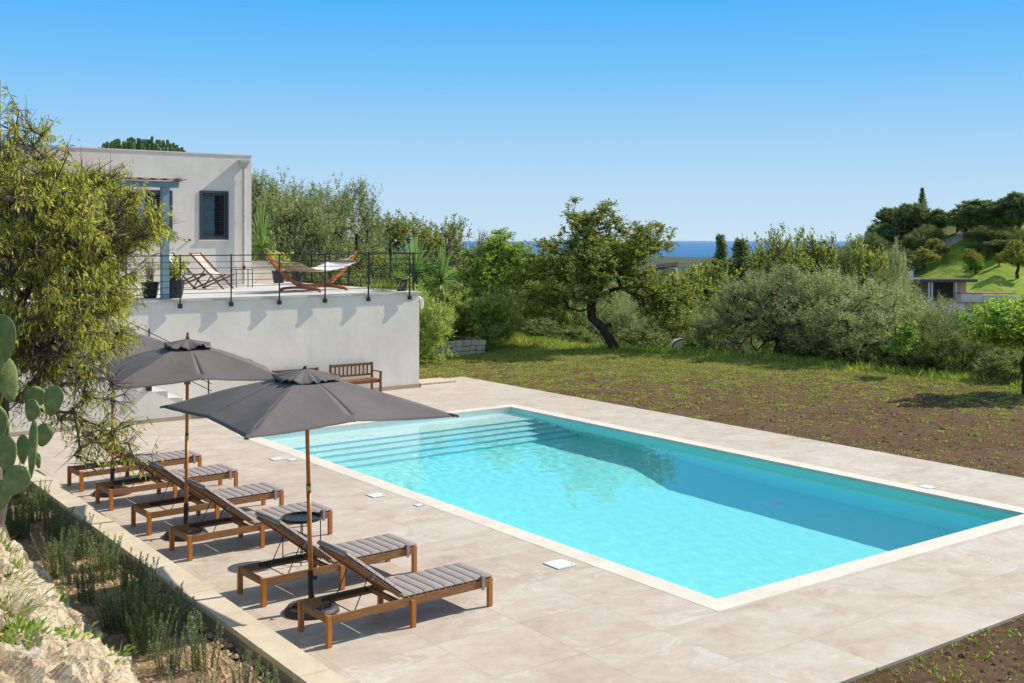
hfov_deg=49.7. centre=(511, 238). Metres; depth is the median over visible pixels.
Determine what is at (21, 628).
weed
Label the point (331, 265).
hammock
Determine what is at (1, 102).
antenna mast
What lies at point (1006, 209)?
evergreen tree
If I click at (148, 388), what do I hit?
railing
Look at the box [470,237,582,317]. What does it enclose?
olive tree
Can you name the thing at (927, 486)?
access lid
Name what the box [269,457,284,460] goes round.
access lid
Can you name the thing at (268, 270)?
garden wall
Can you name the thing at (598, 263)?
carob tree
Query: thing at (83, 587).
rosemary
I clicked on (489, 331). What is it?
oleander shrub
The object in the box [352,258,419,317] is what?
bush
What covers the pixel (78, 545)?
rosemary
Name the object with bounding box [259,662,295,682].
rosemary
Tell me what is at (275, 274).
plant pot
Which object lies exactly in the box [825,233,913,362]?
tree
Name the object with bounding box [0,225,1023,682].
ground
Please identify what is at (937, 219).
evergreen tree
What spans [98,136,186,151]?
candelabra spurge
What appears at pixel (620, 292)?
olive tree
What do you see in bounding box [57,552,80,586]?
rosemary
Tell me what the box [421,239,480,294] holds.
olive tree
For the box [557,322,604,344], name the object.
bush
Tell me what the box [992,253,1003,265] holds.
almond tree
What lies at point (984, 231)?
evergreen tree
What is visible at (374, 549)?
sun lounger
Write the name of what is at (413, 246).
yucca
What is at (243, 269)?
side table
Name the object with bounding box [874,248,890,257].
scrub bush
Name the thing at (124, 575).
rosemary
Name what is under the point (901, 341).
sapling
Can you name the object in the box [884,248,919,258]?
bushy tree
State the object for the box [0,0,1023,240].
sky
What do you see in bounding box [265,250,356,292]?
hammock stand
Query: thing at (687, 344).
bush
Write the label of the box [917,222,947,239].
bushy tree
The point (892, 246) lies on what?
scrub bush
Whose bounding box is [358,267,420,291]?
bush
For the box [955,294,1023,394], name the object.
citrus tree
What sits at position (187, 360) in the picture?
parasol
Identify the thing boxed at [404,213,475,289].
almond tree
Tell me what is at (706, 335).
bush
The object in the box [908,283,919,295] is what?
window
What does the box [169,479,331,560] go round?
sun lounger
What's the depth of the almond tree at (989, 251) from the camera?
200.21 m
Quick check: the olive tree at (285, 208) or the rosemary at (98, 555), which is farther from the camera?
the olive tree at (285, 208)
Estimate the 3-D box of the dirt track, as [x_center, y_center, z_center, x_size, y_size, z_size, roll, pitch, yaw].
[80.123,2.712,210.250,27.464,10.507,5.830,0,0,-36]
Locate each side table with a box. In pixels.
[232,269,252,287]
[281,511,321,565]
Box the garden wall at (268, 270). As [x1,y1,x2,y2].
[251,261,284,282]
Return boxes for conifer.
[711,233,730,301]
[726,237,761,305]
[918,187,928,210]
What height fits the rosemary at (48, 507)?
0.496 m
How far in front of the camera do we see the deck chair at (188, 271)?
30.27 m
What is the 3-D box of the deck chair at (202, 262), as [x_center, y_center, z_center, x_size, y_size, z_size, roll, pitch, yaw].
[-8.183,0.872,30.191,1.082,1.012,0.590,0,0,14]
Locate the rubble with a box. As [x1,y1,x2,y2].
[0,568,109,681]
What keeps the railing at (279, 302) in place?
attached to the terrace
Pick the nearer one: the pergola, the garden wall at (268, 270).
the pergola
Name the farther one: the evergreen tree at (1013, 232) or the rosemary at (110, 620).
the evergreen tree at (1013, 232)
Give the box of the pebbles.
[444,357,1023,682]
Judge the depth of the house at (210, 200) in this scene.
32.15 m
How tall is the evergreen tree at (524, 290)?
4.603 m
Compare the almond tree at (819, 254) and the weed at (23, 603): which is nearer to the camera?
the weed at (23, 603)
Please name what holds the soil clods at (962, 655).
on the ground at (992, 277)
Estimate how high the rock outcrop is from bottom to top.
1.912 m
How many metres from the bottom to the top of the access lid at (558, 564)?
0.014 m
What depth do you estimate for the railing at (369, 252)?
31.05 m
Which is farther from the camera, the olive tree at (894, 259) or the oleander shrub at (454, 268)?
the olive tree at (894, 259)
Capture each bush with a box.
[285,271,339,284]
[310,269,364,286]
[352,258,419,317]
[508,317,570,338]
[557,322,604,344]
[602,325,671,348]
[680,324,730,352]
[681,337,699,350]
[777,326,842,361]
[863,338,947,372]
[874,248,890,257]
[880,242,905,250]
[890,240,916,250]
[898,230,909,239]
[968,346,1023,383]
[975,235,990,242]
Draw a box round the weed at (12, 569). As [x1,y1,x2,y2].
[0,560,64,607]
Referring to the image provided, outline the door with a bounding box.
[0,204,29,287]
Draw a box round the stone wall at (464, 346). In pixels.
[429,336,485,355]
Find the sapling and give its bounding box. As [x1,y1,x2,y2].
[879,320,919,374]
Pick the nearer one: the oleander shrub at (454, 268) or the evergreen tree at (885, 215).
the oleander shrub at (454, 268)
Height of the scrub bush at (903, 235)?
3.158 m
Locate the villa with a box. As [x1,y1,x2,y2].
[891,277,1015,324]
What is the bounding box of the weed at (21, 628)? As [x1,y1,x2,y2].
[0,614,66,640]
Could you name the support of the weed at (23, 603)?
on the ground at (992, 277)
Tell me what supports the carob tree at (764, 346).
on the ground at (992, 277)
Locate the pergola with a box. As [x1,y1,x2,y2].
[11,174,187,299]
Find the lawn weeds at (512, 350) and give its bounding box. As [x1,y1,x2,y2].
[419,331,1023,473]
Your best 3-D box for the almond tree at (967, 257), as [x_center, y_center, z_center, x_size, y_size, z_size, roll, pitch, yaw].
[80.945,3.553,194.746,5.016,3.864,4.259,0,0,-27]
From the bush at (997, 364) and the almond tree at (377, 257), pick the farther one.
the almond tree at (377, 257)
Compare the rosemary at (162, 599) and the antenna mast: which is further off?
the antenna mast
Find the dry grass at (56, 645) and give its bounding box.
[0,526,143,682]
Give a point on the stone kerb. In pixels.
(243, 630)
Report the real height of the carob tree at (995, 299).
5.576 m
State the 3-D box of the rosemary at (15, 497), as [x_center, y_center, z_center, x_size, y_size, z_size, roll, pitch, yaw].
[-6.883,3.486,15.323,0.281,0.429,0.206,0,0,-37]
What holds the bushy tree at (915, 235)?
on the ground at (992, 277)
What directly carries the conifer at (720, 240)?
on the ground at (992, 277)
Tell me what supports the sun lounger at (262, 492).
on the paving
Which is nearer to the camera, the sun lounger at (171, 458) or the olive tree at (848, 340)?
the sun lounger at (171, 458)
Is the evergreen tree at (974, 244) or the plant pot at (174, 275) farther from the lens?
the evergreen tree at (974, 244)
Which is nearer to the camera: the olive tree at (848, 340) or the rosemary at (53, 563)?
the rosemary at (53, 563)
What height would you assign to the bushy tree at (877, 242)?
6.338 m
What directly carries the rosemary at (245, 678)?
on the ground at (992, 277)
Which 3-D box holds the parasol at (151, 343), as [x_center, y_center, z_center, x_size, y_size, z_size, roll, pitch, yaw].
[-6.046,2.533,16.769,2.282,2.635,2.282,0,0,-32]
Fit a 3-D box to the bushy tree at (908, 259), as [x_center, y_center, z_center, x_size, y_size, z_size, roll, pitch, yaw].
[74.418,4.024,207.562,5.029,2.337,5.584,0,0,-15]
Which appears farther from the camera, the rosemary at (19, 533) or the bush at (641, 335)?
the bush at (641, 335)
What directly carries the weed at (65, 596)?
on the ground at (992, 277)
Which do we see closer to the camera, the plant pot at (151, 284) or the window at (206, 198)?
the plant pot at (151, 284)
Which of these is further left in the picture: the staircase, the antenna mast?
the antenna mast
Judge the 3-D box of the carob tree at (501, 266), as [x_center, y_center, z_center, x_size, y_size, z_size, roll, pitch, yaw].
[-0.427,1.679,39.675,3.333,4.236,4.239,0,0,31]
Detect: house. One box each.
[0,144,251,290]
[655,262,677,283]
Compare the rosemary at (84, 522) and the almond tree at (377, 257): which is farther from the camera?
the almond tree at (377, 257)
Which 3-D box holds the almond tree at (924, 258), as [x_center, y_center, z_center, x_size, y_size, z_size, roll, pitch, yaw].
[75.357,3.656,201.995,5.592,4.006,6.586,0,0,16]
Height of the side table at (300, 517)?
0.530 m
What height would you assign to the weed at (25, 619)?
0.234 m
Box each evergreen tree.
[480,280,571,327]
[516,275,589,339]
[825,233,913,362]
[864,222,904,241]
[871,206,907,229]
[891,202,933,229]
[921,208,949,229]
[947,198,1004,224]
[963,224,1009,238]
[964,239,988,251]
[983,239,1017,253]
[986,226,1023,242]
[987,205,1010,219]
[993,191,1023,228]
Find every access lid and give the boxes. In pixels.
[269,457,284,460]
[366,492,386,497]
[543,559,577,569]
[917,484,937,488]
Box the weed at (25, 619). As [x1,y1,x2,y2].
[0,602,53,634]
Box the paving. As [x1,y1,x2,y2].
[12,377,1023,682]
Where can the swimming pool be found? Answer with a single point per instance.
(716, 527)
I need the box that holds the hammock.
[269,253,357,271]
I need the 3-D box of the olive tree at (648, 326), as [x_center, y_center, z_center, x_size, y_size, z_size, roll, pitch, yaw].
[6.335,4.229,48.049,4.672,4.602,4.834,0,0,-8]
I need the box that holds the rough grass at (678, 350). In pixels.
[466,329,1021,387]
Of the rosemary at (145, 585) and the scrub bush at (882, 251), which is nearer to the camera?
the rosemary at (145, 585)
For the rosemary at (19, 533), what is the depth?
13.55 m
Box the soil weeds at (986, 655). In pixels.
[849,618,1023,682]
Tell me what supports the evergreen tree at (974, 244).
on the ground at (992, 277)
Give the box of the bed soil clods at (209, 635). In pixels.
[3,471,281,682]
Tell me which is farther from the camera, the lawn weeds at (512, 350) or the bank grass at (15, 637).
the lawn weeds at (512, 350)
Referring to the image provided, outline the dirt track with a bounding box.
[902,228,963,273]
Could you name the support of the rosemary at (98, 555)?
on the ground at (992, 277)
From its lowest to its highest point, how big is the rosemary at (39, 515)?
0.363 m
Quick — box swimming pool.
[235,404,1023,611]
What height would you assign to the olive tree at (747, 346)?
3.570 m
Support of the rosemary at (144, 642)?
on the ground at (992, 277)
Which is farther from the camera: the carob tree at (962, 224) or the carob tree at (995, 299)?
the carob tree at (962, 224)
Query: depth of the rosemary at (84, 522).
13.08 m
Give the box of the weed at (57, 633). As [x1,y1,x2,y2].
[12,614,84,644]
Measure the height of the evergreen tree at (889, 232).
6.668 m
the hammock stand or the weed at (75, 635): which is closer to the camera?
the weed at (75, 635)
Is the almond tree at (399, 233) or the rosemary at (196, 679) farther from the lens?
the almond tree at (399, 233)
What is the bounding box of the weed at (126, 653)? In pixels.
[101,641,139,664]
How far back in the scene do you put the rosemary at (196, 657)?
9.43 m
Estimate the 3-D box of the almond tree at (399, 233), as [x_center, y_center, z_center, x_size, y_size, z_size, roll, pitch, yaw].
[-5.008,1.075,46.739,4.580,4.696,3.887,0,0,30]
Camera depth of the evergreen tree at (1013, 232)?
202.40 m
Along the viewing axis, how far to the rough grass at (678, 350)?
34.74 m
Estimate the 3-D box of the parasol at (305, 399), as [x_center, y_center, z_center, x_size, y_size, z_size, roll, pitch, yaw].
[-2.124,2.580,11.435,2.301,2.540,2.302,0,0,-36]
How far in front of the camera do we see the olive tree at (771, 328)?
37.09 m
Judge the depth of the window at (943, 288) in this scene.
92.51 m
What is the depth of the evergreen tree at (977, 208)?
210.74 m
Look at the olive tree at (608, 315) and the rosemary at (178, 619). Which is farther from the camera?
the olive tree at (608, 315)
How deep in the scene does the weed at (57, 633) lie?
7.53 m
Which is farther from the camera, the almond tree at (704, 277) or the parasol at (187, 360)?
the almond tree at (704, 277)
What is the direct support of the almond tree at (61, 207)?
on the ground at (992, 277)
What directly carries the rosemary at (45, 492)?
on the ground at (992, 277)
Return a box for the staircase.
[8,343,205,436]
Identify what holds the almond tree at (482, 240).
on the ground at (992, 277)
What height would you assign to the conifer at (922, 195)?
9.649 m
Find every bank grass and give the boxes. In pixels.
[0,526,38,570]
[0,622,121,680]
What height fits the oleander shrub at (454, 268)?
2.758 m
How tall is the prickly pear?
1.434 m
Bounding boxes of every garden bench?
[272,367,318,372]
[329,362,382,391]
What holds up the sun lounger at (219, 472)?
on the paving
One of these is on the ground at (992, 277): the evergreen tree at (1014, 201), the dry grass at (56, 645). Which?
the evergreen tree at (1014, 201)
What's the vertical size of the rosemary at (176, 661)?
0.384 m
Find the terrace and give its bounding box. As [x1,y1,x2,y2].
[0,282,455,399]
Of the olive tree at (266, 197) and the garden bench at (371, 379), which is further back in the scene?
the olive tree at (266, 197)
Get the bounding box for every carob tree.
[453,227,544,339]
[497,196,704,349]
[716,293,778,354]
[944,214,989,235]
[951,296,1018,373]
[983,213,1023,227]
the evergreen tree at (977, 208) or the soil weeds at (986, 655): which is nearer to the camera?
the soil weeds at (986, 655)
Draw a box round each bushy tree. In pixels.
[845,232,891,252]
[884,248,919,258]
[897,254,919,265]
[900,227,941,248]
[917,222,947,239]
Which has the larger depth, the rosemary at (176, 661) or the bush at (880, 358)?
the bush at (880, 358)
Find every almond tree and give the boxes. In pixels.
[0,85,189,539]
[314,244,411,289]
[348,209,446,279]
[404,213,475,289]
[445,228,526,327]
[658,257,742,336]
[697,255,731,270]
[727,222,823,347]
[789,226,890,359]
[909,248,939,269]
[920,238,951,254]
[957,248,984,269]
[967,259,984,273]
[979,247,994,258]
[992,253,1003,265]
[999,239,1023,277]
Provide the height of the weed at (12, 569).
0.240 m
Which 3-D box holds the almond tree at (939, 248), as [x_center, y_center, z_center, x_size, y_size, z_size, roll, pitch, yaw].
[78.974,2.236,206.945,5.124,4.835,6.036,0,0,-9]
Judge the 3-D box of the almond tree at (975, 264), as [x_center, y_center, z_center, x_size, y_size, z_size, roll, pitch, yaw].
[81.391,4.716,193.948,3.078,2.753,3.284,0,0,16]
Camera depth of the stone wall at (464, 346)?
36.80 m
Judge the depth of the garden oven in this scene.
43.48 m
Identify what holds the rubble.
on the ground at (992, 277)
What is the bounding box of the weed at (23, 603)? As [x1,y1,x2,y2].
[0,581,67,615]
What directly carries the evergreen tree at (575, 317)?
on the ground at (992, 277)
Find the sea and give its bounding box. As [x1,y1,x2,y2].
[352,241,850,257]
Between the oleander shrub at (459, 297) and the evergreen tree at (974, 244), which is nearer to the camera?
the oleander shrub at (459, 297)
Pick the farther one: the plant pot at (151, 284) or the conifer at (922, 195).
the conifer at (922, 195)
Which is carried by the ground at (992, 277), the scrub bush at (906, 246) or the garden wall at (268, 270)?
the scrub bush at (906, 246)
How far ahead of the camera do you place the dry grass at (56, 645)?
7.18 m
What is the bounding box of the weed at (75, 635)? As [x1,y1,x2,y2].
[55,621,102,646]
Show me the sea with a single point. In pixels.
(696, 248)
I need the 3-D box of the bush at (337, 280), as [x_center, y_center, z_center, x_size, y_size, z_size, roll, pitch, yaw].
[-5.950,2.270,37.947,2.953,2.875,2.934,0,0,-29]
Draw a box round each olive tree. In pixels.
[251,165,359,281]
[251,170,296,255]
[278,173,392,272]
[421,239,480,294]
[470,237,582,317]
[554,273,641,343]
[596,276,666,339]
[602,286,703,345]
[683,301,764,354]
[694,258,866,355]
[770,263,945,364]
[866,235,918,300]
[876,279,967,372]
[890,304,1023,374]
[965,307,1023,377]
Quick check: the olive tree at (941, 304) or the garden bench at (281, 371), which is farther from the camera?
the olive tree at (941, 304)
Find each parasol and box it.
[53,320,164,497]
[95,332,275,541]
[159,366,459,620]
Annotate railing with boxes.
[1,253,421,307]
[1,260,211,393]
[292,250,414,290]
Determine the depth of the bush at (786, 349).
35.93 m
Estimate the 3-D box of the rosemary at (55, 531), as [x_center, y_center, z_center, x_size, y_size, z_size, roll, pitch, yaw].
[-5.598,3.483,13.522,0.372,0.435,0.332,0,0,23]
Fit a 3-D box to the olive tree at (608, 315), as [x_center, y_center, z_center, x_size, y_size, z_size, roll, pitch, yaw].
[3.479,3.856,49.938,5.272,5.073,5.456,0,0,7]
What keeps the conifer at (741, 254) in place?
on the ground at (992, 277)
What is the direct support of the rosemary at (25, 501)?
on the ground at (992, 277)
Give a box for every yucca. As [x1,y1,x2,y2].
[380,245,411,284]
[392,234,443,295]
[422,242,461,303]
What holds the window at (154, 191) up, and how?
in the house at (210, 200)
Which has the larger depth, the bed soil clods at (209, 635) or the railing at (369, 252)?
the railing at (369, 252)
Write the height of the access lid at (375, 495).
0.014 m
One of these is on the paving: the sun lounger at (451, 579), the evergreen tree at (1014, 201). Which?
the sun lounger at (451, 579)
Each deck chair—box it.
[169,252,206,289]
[189,252,234,288]
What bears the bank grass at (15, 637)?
on the rock outcrop
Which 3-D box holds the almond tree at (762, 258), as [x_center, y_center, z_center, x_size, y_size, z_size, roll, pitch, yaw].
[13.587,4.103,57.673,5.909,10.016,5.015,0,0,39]
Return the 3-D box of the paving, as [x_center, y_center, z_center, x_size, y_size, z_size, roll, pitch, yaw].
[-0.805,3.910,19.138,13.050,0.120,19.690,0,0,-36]
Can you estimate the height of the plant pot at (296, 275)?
0.641 m
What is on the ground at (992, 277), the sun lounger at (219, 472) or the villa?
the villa
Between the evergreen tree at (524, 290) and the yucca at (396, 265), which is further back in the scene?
the evergreen tree at (524, 290)
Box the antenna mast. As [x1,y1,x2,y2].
[0,80,1,140]
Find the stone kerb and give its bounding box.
[2,456,348,682]
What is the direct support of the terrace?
on the ground at (992, 277)
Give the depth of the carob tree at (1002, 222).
210.11 m
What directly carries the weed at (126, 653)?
on the ground at (992, 277)
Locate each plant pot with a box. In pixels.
[140,253,158,297]
[154,254,190,297]
[266,250,293,282]
[288,264,302,282]
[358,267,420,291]
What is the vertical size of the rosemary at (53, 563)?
0.538 m
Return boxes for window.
[110,189,172,235]
[198,191,229,240]
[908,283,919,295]
[933,282,952,297]
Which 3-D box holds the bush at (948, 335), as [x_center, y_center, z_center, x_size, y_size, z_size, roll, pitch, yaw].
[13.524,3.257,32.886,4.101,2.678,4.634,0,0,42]
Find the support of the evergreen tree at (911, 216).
on the ground at (992, 277)
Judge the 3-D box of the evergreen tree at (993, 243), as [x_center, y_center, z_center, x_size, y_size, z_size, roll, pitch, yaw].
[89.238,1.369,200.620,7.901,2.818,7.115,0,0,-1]
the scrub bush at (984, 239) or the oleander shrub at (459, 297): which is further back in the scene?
the scrub bush at (984, 239)
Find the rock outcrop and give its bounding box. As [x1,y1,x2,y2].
[0,527,140,682]
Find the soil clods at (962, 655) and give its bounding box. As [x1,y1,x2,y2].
[423,354,1023,682]
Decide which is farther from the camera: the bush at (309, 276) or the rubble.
the bush at (309, 276)
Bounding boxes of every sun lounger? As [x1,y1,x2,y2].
[67,430,201,491]
[95,444,237,510]
[131,460,283,535]
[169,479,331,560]
[237,511,416,607]
[298,540,492,648]
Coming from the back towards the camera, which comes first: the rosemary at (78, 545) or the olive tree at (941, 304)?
the olive tree at (941, 304)
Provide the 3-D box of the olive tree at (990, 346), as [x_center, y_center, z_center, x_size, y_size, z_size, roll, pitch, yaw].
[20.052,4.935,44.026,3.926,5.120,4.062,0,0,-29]
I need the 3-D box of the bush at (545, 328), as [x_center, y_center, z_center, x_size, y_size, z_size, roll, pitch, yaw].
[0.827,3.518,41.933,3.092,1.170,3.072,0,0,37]
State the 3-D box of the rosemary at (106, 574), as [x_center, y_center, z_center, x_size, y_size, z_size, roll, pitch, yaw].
[-4.403,3.448,11.906,0.404,0.506,0.453,0,0,18]
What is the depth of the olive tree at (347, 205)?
42.58 m
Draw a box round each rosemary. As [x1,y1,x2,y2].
[5,492,28,529]
[5,492,38,540]
[9,489,25,505]
[23,479,50,511]
[23,493,52,522]
[30,526,78,579]
[38,494,61,530]
[40,505,74,541]
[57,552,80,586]
[65,520,101,559]
[69,560,95,605]
[72,512,93,548]
[78,531,121,582]
[87,530,123,569]
[87,575,141,634]
[111,563,169,643]
[114,547,148,592]
[124,599,178,658]
[129,556,159,604]
[148,625,185,674]
[150,581,186,621]
[165,581,197,638]
[165,664,220,682]
[181,608,223,672]
[228,647,262,682]
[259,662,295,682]
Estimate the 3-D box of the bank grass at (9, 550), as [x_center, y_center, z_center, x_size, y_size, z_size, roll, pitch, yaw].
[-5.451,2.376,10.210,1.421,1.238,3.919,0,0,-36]
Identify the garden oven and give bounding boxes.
[670,338,689,349]
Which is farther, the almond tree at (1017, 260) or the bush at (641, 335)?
the almond tree at (1017, 260)
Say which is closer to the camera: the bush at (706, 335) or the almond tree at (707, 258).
the bush at (706, 335)
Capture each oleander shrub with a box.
[407,278,458,364]
[418,265,504,333]
[418,270,482,341]
[429,268,529,350]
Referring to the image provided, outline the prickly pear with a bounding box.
[0,314,63,509]
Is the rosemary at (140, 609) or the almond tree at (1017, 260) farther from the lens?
the almond tree at (1017, 260)
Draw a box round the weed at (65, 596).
[58,588,78,607]
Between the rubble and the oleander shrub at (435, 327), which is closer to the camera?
the rubble
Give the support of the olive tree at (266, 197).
on the ground at (992, 277)

